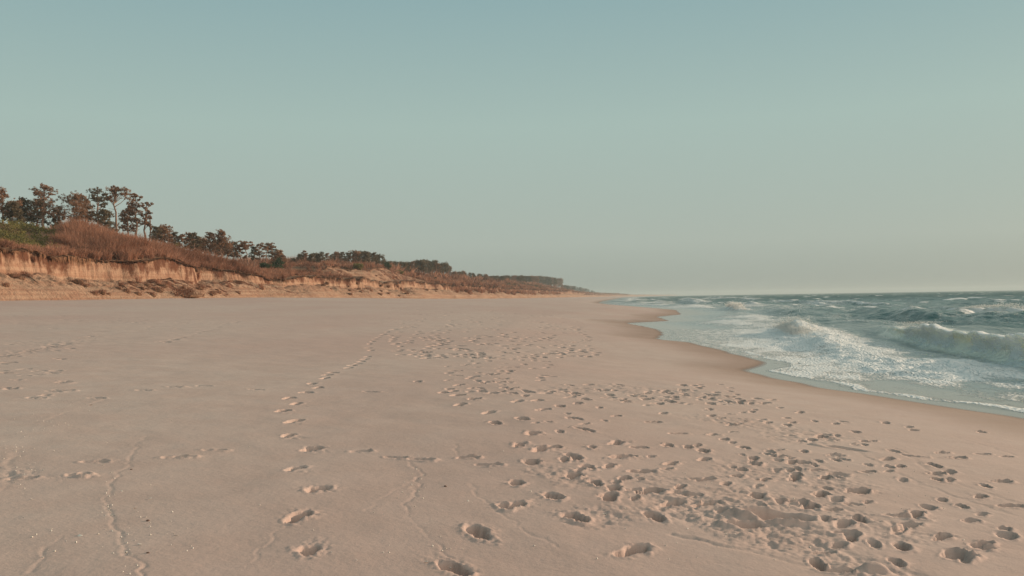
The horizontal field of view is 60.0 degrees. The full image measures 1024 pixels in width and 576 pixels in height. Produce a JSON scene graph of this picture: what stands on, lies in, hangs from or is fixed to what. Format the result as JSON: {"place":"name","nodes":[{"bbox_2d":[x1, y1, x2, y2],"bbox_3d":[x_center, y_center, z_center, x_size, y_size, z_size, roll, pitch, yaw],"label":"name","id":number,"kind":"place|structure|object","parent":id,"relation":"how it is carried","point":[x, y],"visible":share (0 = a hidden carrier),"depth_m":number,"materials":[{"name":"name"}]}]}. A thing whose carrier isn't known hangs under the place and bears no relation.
{"place":"outdoors","nodes":[
{"label":"outdoors","id":0,"kind":"place"},
{"bbox_2d":[0,223,670,300],"bbox_3d":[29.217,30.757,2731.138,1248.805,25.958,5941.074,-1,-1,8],"label":"dune cliff","id":1,"kind":"structure","parent":0,"point":[50,277],"depth_m":124.51,"materials":[{"name":"beige sand"}]},
{"bbox_2d":[0,186,22,222],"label":"pine tree","id":2,"kind":"object","parent":1,"relation":"on","point":[3,194],"visible":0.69,"depth_m":136.80,"materials":[{"name":"brown plant"}]},
{"bbox_2d":[1,201,26,222],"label":"pine tree","id":3,"kind":"object","parent":1,"relation":"on","point":[14,211],"visible":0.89,"depth_m":135.59,"materials":[{"name":"green plant"}]},
{"bbox_2d":[6,272,21,277],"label":"turf clump","id":4,"kind":"object","parent":1,"relation":"on","point":[8,274],"visible":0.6,"depth_m":91.50,"materials":[{"name":"brown plant"}]},
{"bbox_2d":[11,275,25,279],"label":"turf clump","id":5,"kind":"object","parent":1,"relation":"on","point":[19,277],"visible":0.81,"depth_m":90.81,"materials":[{"name":"brown plant"}]},
{"bbox_2d":[13,196,35,222],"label":"pine tree","id":6,"kind":"object","parent":1,"relation":"on","point":[24,208],"visible":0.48,"depth_m":149.84,"materials":[{"name":"green plant"}]},
{"bbox_2d":[19,271,38,283],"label":"fallen branch","id":7,"kind":"object","parent":1,"relation":"on","point":[26,274],"visible":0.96,"depth_m":93.09,"materials":[{"name":"brown wood"}]},
{"bbox_2d":[0,218,59,248],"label":"green scrub","id":8,"kind":"object","parent":1,"relation":"on","point":[20,239],"visible":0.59,"depth_m":116.04,"materials":[{"name":"green plant"}]},
{"bbox_2d":[26,198,51,225],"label":"pine tree","id":9,"kind":"object","parent":1,"relation":"on","point":[37,213],"visible":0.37,"depth_m":154.65,"materials":[{"name":"green plant"}]},
{"bbox_2d":[26,183,57,225],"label":"pine tree","id":10,"kind":"object","parent":1,"relation":"on","point":[40,193],"visible":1,"depth_m":148.92,"materials":[{"name":"brown plant"}]},
{"bbox_2d":[46,205,65,225],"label":"pine tree","id":11,"kind":"object","parent":1,"relation":"on","point":[54,220],"visible":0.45,"depth_m":154.13,"materials":[{"name":"green plant"}]},
{"bbox_2d":[52,190,96,220],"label":"pine tree","id":12,"kind":"object","parent":1,"relation":"on","point":[76,203],"visible":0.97,"depth_m":151.98,"materials":[{"name":"brown plant"}]},
{"bbox_2d":[68,278,88,283],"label":"turf clump","id":13,"kind":"object","parent":1,"relation":"on","point":[77,281],"visible":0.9,"depth_m":101.37,"materials":[{"name":"brown plant"}]},
{"bbox_2d":[81,198,92,221],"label":"pine tree","id":14,"kind":"object","parent":1,"relation":"on","point":[88,200],"visible":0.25,"depth_m":159.25,"materials":[{"name":"brown plant"}]},
{"bbox_2d":[90,290,100,295],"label":"turf clump","id":15,"kind":"object","parent":1,"relation":"on","point":[95,292],"visible":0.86,"depth_m":98.65,"materials":[{"name":"brown plant"}]},
{"bbox_2d":[86,187,114,226],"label":"pine tree","id":16,"kind":"object","parent":1,"relation":"on","point":[97,199],"visible":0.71,"depth_m":155.44,"materials":[{"name":"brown plant"}]},
{"bbox_2d":[97,289,106,294],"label":"turf clump","id":17,"kind":"object","parent":1,"relation":"on","point":[103,292],"visible":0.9,"depth_m":100.51,"materials":[{"name":"brown plant"}]},
{"bbox_2d":[90,208,119,232],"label":"pine tree","id":18,"kind":"object","parent":1,"relation":"on","point":[104,217],"visible":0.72,"depth_m":151.51,"materials":[{"name":"green plant"}]},
{"bbox_2d":[103,185,132,232],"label":"pine tree","id":19,"kind":"object","parent":1,"relation":"on","point":[113,190],"visible":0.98,"depth_m":158.51,"materials":[{"name":"brown plant"}]},
{"bbox_2d":[115,281,127,288],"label":"fallen branch","id":20,"kind":"object","parent":1,"relation":"on","point":[122,284],"visible":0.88,"depth_m":107.89,"materials":[{"name":"brown wood"}]},
{"bbox_2d":[114,205,139,234],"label":"pine tree","id":21,"kind":"object","parent":1,"relation":"on","point":[126,219],"visible":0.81,"depth_m":165.20,"materials":[{"name":"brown plant"}]},
{"bbox_2d":[125,193,148,237],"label":"pine tree","id":22,"kind":"object","parent":1,"relation":"on","point":[135,206],"visible":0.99,"depth_m":164.12,"materials":[{"name":"brown plant"}]},
{"bbox_2d":[138,202,153,238],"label":"pine tree","id":23,"kind":"object","parent":1,"relation":"on","point":[146,211],"visible":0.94,"depth_m":165.46,"materials":[{"name":"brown plant"}]},
{"bbox_2d":[145,212,152,239],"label":"pine tree","id":24,"kind":"object","parent":1,"relation":"on","point":[150,226],"visible":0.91,"depth_m":165.71,"materials":[{"name":"brown plant"}]},
{"bbox_2d":[148,226,162,241],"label":"pine tree","id":25,"kind":"object","parent":1,"relation":"on","point":[156,230],"visible":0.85,"depth_m":154.19,"materials":[{"name":"green plant"}]},
{"bbox_2d":[152,286,163,292],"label":"turf clump","id":26,"kind":"object","parent":1,"relation":"on","point":[158,289],"visible":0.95,"depth_m":113.80,"materials":[{"name":"brown plant"}]},
{"bbox_2d":[151,224,175,242],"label":"pine tree","id":27,"kind":"object","parent":1,"relation":"on","point":[164,229],"visible":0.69,"depth_m":158.06,"materials":[{"name":"green plant"}]},
{"bbox_2d":[159,283,171,287],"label":"turf clump","id":28,"kind":"object","parent":1,"relation":"on","point":[165,285],"visible":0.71,"depth_m":116.21,"materials":[{"name":"brown plant"}]},
{"bbox_2d":[161,233,174,246],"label":"pine tree","id":29,"kind":"object","parent":1,"relation":"on","point":[167,236],"visible":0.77,"depth_m":154.24,"materials":[{"name":"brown plant"}]},
{"bbox_2d":[172,231,180,246],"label":"pine tree","id":30,"kind":"object","parent":1,"relation":"on","point":[175,235],"visible":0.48,"depth_m":166.38,"materials":[{"name":"green plant"}]},
{"bbox_2d":[176,234,189,248],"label":"pine tree","id":31,"kind":"object","parent":1,"relation":"on","point":[182,239],"visible":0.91,"depth_m":160.55,"materials":[{"name":"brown plant"}]},
{"bbox_2d":[184,232,197,250],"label":"pine tree","id":32,"kind":"object","parent":1,"relation":"on","point":[189,242],"visible":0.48,"depth_m":167.39,"materials":[{"name":"green plant"}]},
{"bbox_2d":[184,232,202,249],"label":"pine tree","id":33,"kind":"object","parent":1,"relation":"on","point":[194,236],"visible":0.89,"depth_m":165.71,"materials":[{"name":"green plant"}]},
{"bbox_2d":[191,237,208,252],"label":"pine tree","id":34,"kind":"object","parent":1,"relation":"on","point":[200,243],"visible":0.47,"depth_m":178.42,"materials":[{"name":"green plant"}]},
{"bbox_2d":[200,232,216,253],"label":"pine tree","id":35,"kind":"object","parent":1,"relation":"on","point":[209,235],"visible":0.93,"depth_m":174.27,"materials":[{"name":"green plant"}]},
{"bbox_2d":[209,229,232,256],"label":"pine tree","id":36,"kind":"object","parent":1,"relation":"on","point":[221,240],"visible":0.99,"depth_m":175.37,"materials":[{"name":"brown plant"}]},
{"bbox_2d":[216,240,236,258],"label":"pine tree","id":37,"kind":"object","parent":1,"relation":"on","point":[228,252],"visible":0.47,"depth_m":187.73,"materials":[{"name":"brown plant"}]},
{"bbox_2d":[229,241,239,260],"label":"pine tree","id":38,"kind":"object","parent":1,"relation":"on","point":[235,243],"visible":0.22,"depth_m":196.97,"materials":[{"name":"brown plant"}]},
{"bbox_2d":[234,246,246,260],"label":"pine tree","id":39,"kind":"object","parent":1,"relation":"on","point":[239,254],"visible":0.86,"depth_m":190.24,"materials":[{"name":"green plant"}]},
{"bbox_2d":[237,240,254,264],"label":"pine tree","id":40,"kind":"object","parent":1,"relation":"on","point":[244,245],"visible":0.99,"depth_m":188.28,"materials":[{"name":"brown plant"}]},
{"bbox_2d":[248,246,258,266],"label":"pine tree","id":41,"kind":"object","parent":1,"relation":"on","point":[252,252],"visible":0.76,"depth_m":200.91,"materials":[{"name":"brown plant"}]},
{"bbox_2d":[254,244,265,266],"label":"pine tree","id":42,"kind":"object","parent":1,"relation":"on","point":[259,251],"visible":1,"depth_m":195.90,"materials":[{"name":"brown plant"}]},
{"bbox_2d":[259,262,272,269],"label":"bush","id":43,"kind":"object","parent":1,"relation":"on","point":[265,265],"visible":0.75,"depth_m":183.51,"materials":[{"name":"green plant"}]},
{"bbox_2d":[259,242,275,261],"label":"pine tree","id":44,"kind":"object","parent":1,"relation":"on","point":[268,247],"visible":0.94,"depth_m":201.97,"materials":[{"name":"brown plant"}]},
{"bbox_2d":[266,245,277,258],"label":"pine tree","id":45,"kind":"object","parent":1,"relation":"on","point":[270,251],"visible":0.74,"depth_m":204.11,"materials":[{"name":"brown plant"}]},
{"bbox_2d":[0,248,555,290],"bbox_3d":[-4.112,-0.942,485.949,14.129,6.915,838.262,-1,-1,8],"label":"hanging roots","id":46,"kind":"object","parent":1,"relation":"hanging from","point":[74,259],"visible":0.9,"depth_m":123.04,"materials":[{"name":"brown plant"}]},
{"bbox_2d":[268,249,288,265],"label":"pine tree","id":47,"kind":"object","parent":1,"relation":"on","point":[277,254],"visible":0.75,"depth_m":199.16,"materials":[{"name":"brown plant"}]},
{"bbox_2d":[272,257,284,268],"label":"bush","id":48,"kind":"object","parent":1,"relation":"on","point":[277,262],"visible":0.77,"depth_m":195.64,"materials":[{"name":"green plant"}]},
{"bbox_2d":[295,253,306,261],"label":"pine tree","id":49,"kind":"object","parent":1,"relation":"on","point":[300,256],"visible":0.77,"depth_m":239.58,"materials":[{"name":"green plant"}]},
{"bbox_2d":[0,224,620,293],"bbox_3d":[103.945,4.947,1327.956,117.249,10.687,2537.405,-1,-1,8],"label":"olive scrub","id":50,"kind":"object","parent":1,"relation":"on","point":[508,283],"visible":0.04,"depth_m":210.99,"materials":[{"name":"green plant"}]},
{"bbox_2d":[307,253,315,260],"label":"pine tree","id":51,"kind":"object","parent":1,"relation":"on","point":[311,256],"visible":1,"depth_m":235.06,"materials":[{"name":"green plant"}]},
{"bbox_2d":[0,215,625,295],"bbox_3d":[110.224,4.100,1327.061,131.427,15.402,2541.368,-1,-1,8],"label":"dry brush","id":52,"kind":"object","parent":1,"relation":"on","point":[83,239],"visible":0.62,"depth_m":143.78,"materials":[{"name":"brown plant"}]},
{"bbox_2d":[315,253,327,262],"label":"pine tree","id":53,"kind":"object","parent":1,"relation":"on","point":[318,258],"visible":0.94,"depth_m":239.60,"materials":[{"name":"green plant"}]},
{"bbox_2d":[333,251,341,260],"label":"pine tree","id":54,"kind":"object","parent":1,"relation":"on","point":[337,255],"visible":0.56,"depth_m":273.64,"materials":[{"name":"green plant"}]},
{"bbox_2d":[339,252,344,260],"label":"pine tree","id":55,"kind":"object","parent":1,"relation":"on","point":[342,254],"visible":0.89,"depth_m":272.19,"materials":[{"name":"green plant"}]},
{"bbox_2d":[343,252,350,263],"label":"pine tree","id":56,"kind":"object","parent":1,"relation":"on","point":[347,256],"visible":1,"depth_m":264.99,"materials":[{"name":"green plant"}]},
{"bbox_2d":[345,250,361,262],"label":"pine tree","id":57,"kind":"object","parent":1,"relation":"on","point":[354,253],"visible":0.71,"depth_m":282.25,"materials":[{"name":"green plant"}]},
{"bbox_2d":[353,263,363,269],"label":"bush","id":58,"kind":"object","parent":1,"relation":"on","point":[358,266],"visible":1,"depth_m":238.29,"materials":[{"name":"green plant"}]},
{"bbox_2d":[355,251,369,262],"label":"pine tree","id":59,"kind":"object","parent":1,"relation":"on","point":[366,258],"visible":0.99,"depth_m":267.79,"materials":[{"name":"green plant"}]},
{"bbox_2d":[364,252,377,262],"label":"pine tree","id":60,"kind":"object","parent":1,"relation":"on","point":[372,257],"visible":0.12,"depth_m":303.14,"materials":[{"name":"green plant"}]},
{"bbox_2d":[371,252,378,263],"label":"pine tree","id":61,"kind":"object","parent":1,"relation":"on","point":[375,255],"visible":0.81,"depth_m":305.15,"materials":[{"name":"green plant"}]},
{"bbox_2d":[375,254,385,265],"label":"pine tree","id":62,"kind":"object","parent":1,"relation":"on","point":[381,257],"visible":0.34,"depth_m":312.12,"materials":[{"name":"green plant"}]},
{"bbox_2d":[382,262,390,269],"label":"bush","id":63,"kind":"object","parent":1,"relation":"on","point":[386,264],"visible":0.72,"depth_m":279.97,"materials":[{"name":"green plant"}]},
{"bbox_2d":[401,262,411,271],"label":"pine tree","id":64,"kind":"object","parent":1,"relation":"on","point":[407,268],"visible":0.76,"depth_m":334.06,"materials":[{"name":"green plant"}]},
{"bbox_2d":[412,259,428,271],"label":"pine tree","id":65,"kind":"object","parent":1,"relation":"on","point":[419,263],"visible":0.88,"depth_m":353.08,"materials":[{"name":"green plant"}]},
{"bbox_2d":[423,261,431,272],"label":"pine tree","id":66,"kind":"object","parent":1,"relation":"on","point":[427,266],"visible":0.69,"depth_m":377.65,"materials":[{"name":"green plant"}]},
{"bbox_2d":[422,259,434,273],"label":"pine tree","id":67,"kind":"object","parent":1,"relation":"on","point":[431,268],"visible":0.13,"depth_m":393.66,"materials":[{"name":"green plant"}]},
{"bbox_2d":[428,260,442,273],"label":"pine tree","id":68,"kind":"object","parent":1,"relation":"on","point":[432,262],"visible":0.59,"depth_m":402.99,"materials":[{"name":"green plant"}]},
{"bbox_2d":[433,262,441,272],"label":"pine tree","id":69,"kind":"object","parent":1,"relation":"on","point":[436,264],"visible":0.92,"depth_m":398.91,"materials":[{"name":"green plant"}]},
{"bbox_2d":[437,264,444,272],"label":"pine tree","id":70,"kind":"object","parent":1,"relation":"on","point":[441,268],"visible":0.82,"depth_m":402.56,"materials":[{"name":"green plant"}]},
{"bbox_2d":[441,261,450,272],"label":"pine tree","id":71,"kind":"object","parent":1,"relation":"on","point":[445,266],"visible":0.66,"depth_m":421.02,"materials":[{"name":"green plant"}]},
{"bbox_2d":[483,274,489,280],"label":"pine tree","id":72,"kind":"object","parent":1,"relation":"on","point":[485,276],"visible":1,"depth_m":489.20,"materials":[{"name":"green plant"}]},
{"bbox_2d":[524,276,532,281],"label":"pine tree","id":73,"kind":"object","parent":1,"relation":"on","point":[529,279],"visible":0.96,"depth_m":740.18,"materials":[{"name":"green plant"}]},
{"bbox_2d":[537,276,544,283],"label":"pine tree","id":74,"kind":"object","parent":1,"relation":"on","point":[541,278],"visible":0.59,"depth_m":1074.49,"materials":[{"name":"green plant"}]},
{"bbox_2d":[542,277,552,284],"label":"pine tree","id":75,"kind":"object","parent":1,"relation":"on","point":[549,282],"visible":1,"depth_m":999.64,"materials":[{"name":"green plant"}]},
{"bbox_2d":[557,278,562,286],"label":"pine tree","id":76,"kind":"object","parent":1,"relation":"on","point":[560,281],"visible":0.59,"depth_m":1325.88,"materials":[{"name":"green plant"}]},
{"bbox_2d":[3,401,971,573],"bbox_3d":[-2.621,1.766,11.740,15.618,0.840,13.847,-1,-1,8],"label":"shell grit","id":77,"kind":"object","parent":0,"point":[259,504],"visible":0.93,"depth_m":6.42,"materials":[{"name":"beige sand"}]},
{"bbox_2d":[0,295,1023,575],"bbox_3d":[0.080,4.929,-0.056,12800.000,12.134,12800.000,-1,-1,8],"label":"beach","id":78,"kind":"structure","parent":0,"point":[268,437],"depth_m":9.28,"materials":[{"name":"beige sand"}]},
{"bbox_2d":[165,284,209,297],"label":"brush pile","id":79,"kind":"object","parent":78,"relation":"on","point":[191,293],"visible":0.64,"depth_m":117.95,"materials":[{"name":"brown plant"}]},
{"bbox_2d":[0,0,1023,294],"label":"sky","id":80,"kind":"structure","parent":0,"point":[638,147],"materials":[{"name":"blue"}]},
{"bbox_2d":[600,290,1023,417],"bbox_3d":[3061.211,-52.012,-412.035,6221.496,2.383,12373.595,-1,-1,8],"label":"sea","id":81,"kind":"structure","parent":0,"point":[963,362],"depth_m":40.14,"materials":[{"name":"liquid"}]},
{"bbox_2d":[722,300,1023,349],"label":"sea spray","id":82,"kind":"object","parent":81,"relation":"on","point":[784,326],"visible":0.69,"depth_m":49.88,"materials":[{"name":"liquid"}]}
]}

